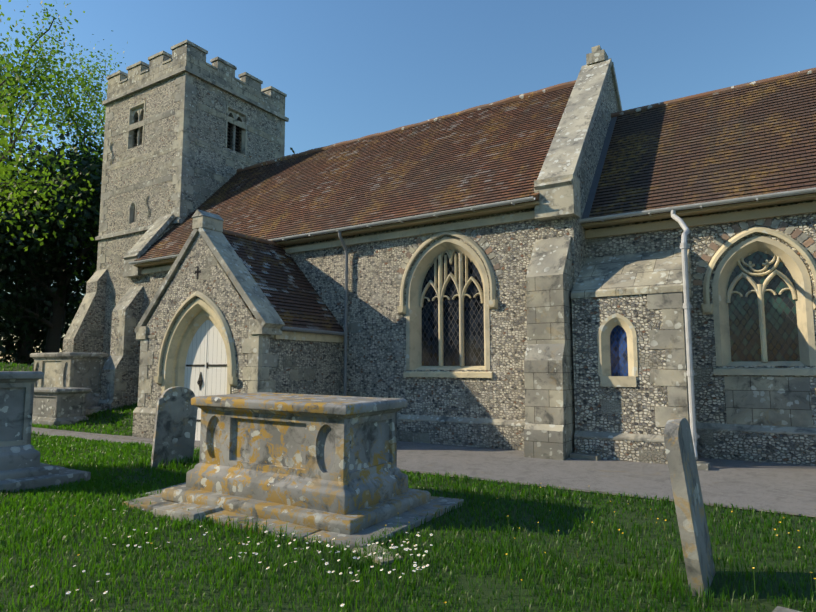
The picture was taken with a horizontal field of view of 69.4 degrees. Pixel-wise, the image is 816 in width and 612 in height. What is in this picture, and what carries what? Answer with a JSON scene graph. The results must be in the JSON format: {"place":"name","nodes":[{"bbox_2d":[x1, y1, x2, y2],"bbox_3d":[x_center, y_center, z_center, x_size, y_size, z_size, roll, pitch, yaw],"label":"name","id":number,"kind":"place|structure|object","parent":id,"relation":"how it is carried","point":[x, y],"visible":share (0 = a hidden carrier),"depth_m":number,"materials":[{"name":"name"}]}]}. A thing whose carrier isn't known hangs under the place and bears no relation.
{"place":"outdoors","nodes":[
{"label":"outdoors","id":0,"kind":"place"},
{"bbox_2d":[63,40,288,365],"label":"church tower","id":1,"kind":"structure","parent":0,"point":[181,162],"depth_m":21.03,"materials":[{"name":"grey stone"}]},
{"bbox_2d":[133,111,240,151],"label":"belfry windows","id":2,"kind":"structure","parent":1,"relation":"in","point":[237,136],"depth_m":21.86,"materials":[{"name":"black"}]},
{"bbox_2d":[0,362,815,611],"bbox_3d":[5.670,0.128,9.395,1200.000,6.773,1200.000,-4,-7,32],"label":"ground","id":3,"kind":"structure","parent":0,"point":[534,607],"depth_m":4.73,"materials":[{"name":"green plant"}]},
{"bbox_2d":[0,146,83,285],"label":"dark tree","id":4,"kind":"object","parent":3,"relation":"on","point":[14,206],"depth_m":47.98,"materials":[{"name":"green plant"}]},
{"bbox_2d":[0,284,84,363],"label":"hedge","id":5,"kind":"object","parent":3,"relation":"on","point":[9,357],"visible":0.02,"depth_m":41.25,"materials":[{"name":"green plant"}]},
{"bbox_2d":[0,371,90,493],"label":"chest tomb","id":6,"kind":"object","parent":3,"relation":"on","point":[22,467],"visible":0.98,"depth_m":8.07,"materials":[{"name":"grey stone"}]},
{"bbox_2d":[0,0,102,250],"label":"tree","id":7,"kind":"object","parent":3,"relation":"on","point":[4,110],"visible":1,"depth_m":25.72,"materials":[{"name":"green plant"}]},
{"bbox_2d":[0,114,103,363],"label":"dark tree","id":8,"kind":"object","parent":3,"relation":"on","point":[24,273],"visible":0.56,"depth_m":34.60,"materials":[{"name":"green plant"}]},
{"bbox_2d":[32,387,91,426],"bbox_3d":[-9.915,2.800,16.509,1.900,1.005,1.000,-4,-7,30],"label":"chest tomb","id":9,"kind":"object","parent":3,"relation":"on","point":[56,406],"visible":0.73,"depth_m":16.05,"materials":[{"name":"grey stone"}]},
{"bbox_2d":[0,0,127,363],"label":"tree","id":10,"kind":"object","parent":3,"relation":"on","point":[23,350],"visible":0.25,"depth_m":37.33,"materials":[{"name":"green plant"}]},
{"bbox_2d":[30,352,107,415],"bbox_3d":[-10.443,2.375,17.978,3.299,1.879,2.288,-4,-7,32],"label":"chest tomb","id":11,"kind":"object","parent":3,"relation":"on","point":[73,369],"visible":0.6,"depth_m":17.57,"materials":[{"name":"stone"}]},
{"bbox_2d":[6,147,294,322],"bbox_3d":[-15.222,-4.170,39.647,21.033,18.977,18.304,4,-7,-35],"label":"dark tree","id":12,"kind":"object","parent":3,"relation":"on","point":[91,219],"visible":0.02,"depth_m":34.70,"materials":[{"name":"green plant"}]},
{"bbox_2d":[151,386,197,467],"bbox_3d":[-3.829,2.123,9.659,0.688,1.593,0.183,5,-8,-39],"label":"headstone","id":13,"kind":"object","parent":3,"relation":"on","point":[175,423],"visible":0.69,"depth_m":9.62,"materials":[{"name":"stone"}]},
{"bbox_2d":[132,209,342,438],"bbox_3d":[-3.960,0.503,13.896,4.359,5.086,2.710,-4,-7,32],"label":"church porch","id":14,"kind":"object","parent":3,"relation":"on","point":[210,277],"visible":0.77,"depth_m":12.95,"materials":[{"name":"grey stone"}]},
{"bbox_2d":[184,320,226,440],"bbox_3d":[-4.437,1.625,12.928,1.510,2.650,0.105,-4,-7,32],"label":"door","id":15,"kind":"structure","parent":14,"relation":"in","point":[206,367],"depth_m":12.95,"materials":[{"name":"white wood"}]},
{"bbox_2d":[122,392,463,549],"bbox_3d":[-1.329,1.730,6.822,3.402,1.374,2.272,-4,-7,32],"label":"chest tomb","id":16,"kind":"object","parent":3,"relation":"on","point":[324,466],"visible":0.96,"depth_m":6.27,"materials":[{"name":"stone"}]},
{"bbox_2d":[30,483,815,611],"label":"daisies","id":17,"kind":"object","parent":3,"relation":"on","point":[338,560],"visible":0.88,"depth_m":4.83,"materials":[{"name":"white plant"}]},
{"bbox_2d":[98,45,815,465],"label":"church nave walls","id":18,"kind":"structure","parent":3,"relation":"on","point":[562,293],"depth_m":11.02,"materials":[{"name":"grey stone"}]},
{"bbox_2d":[128,187,815,459],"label":"gutters and downpipes","id":19,"kind":"object","parent":18,"relation":"attached to","point":[686,306],"visible":0.83,"depth_m":10.95,"materials":[{"name":"grey metal"}]},
{"bbox_2d":[133,67,815,331],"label":"church roofs","id":20,"kind":"structure","parent":18,"relation":"on","point":[754,138],"depth_m":13.39,"materials":[{"name":"brown tile"}]},
{"bbox_2d":[422,251,799,375],"bbox_3d":[3.376,-0.108,11.488,7.440,2.970,1.230,-4,-7,32],"label":"window glass","id":21,"kind":"object","parent":18,"relation":"in","point":[781,329],"visible":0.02,"depth_m":10.53,"materials":[{"name":"glass"}]},
{"bbox_2d":[140,482,800,611],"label":"tomb ledger stones","id":22,"kind":"object","parent":3,"relation":"on","point":[776,609],"visible":0.24,"depth_m":4.89,"materials":[{"name":"beige stone"}]},
{"bbox_2d":[664,418,715,596],"bbox_3d":[2.122,1.608,4.383,0.256,1.520,0.694,-4,-7,32],"label":"headstone","id":23,"kind":"object","parent":3,"relation":"on","point":[690,510],"visible":0.88,"depth_m":4.19,"materials":[{"name":"stone"}]},
{"bbox_2d":[0,0,815,361],"label":"sky","id":24,"kind":"structure","parent":0,"point":[347,70],"materials":[{"name":"blue"}]},
{"bbox_2d":[31,427,815,516],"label":"asphalt path","id":25,"kind":"structure","parent":0,"point":[790,489],"depth_m":8.82,"materials":[{"name":"grey asphalt"}]}
]}

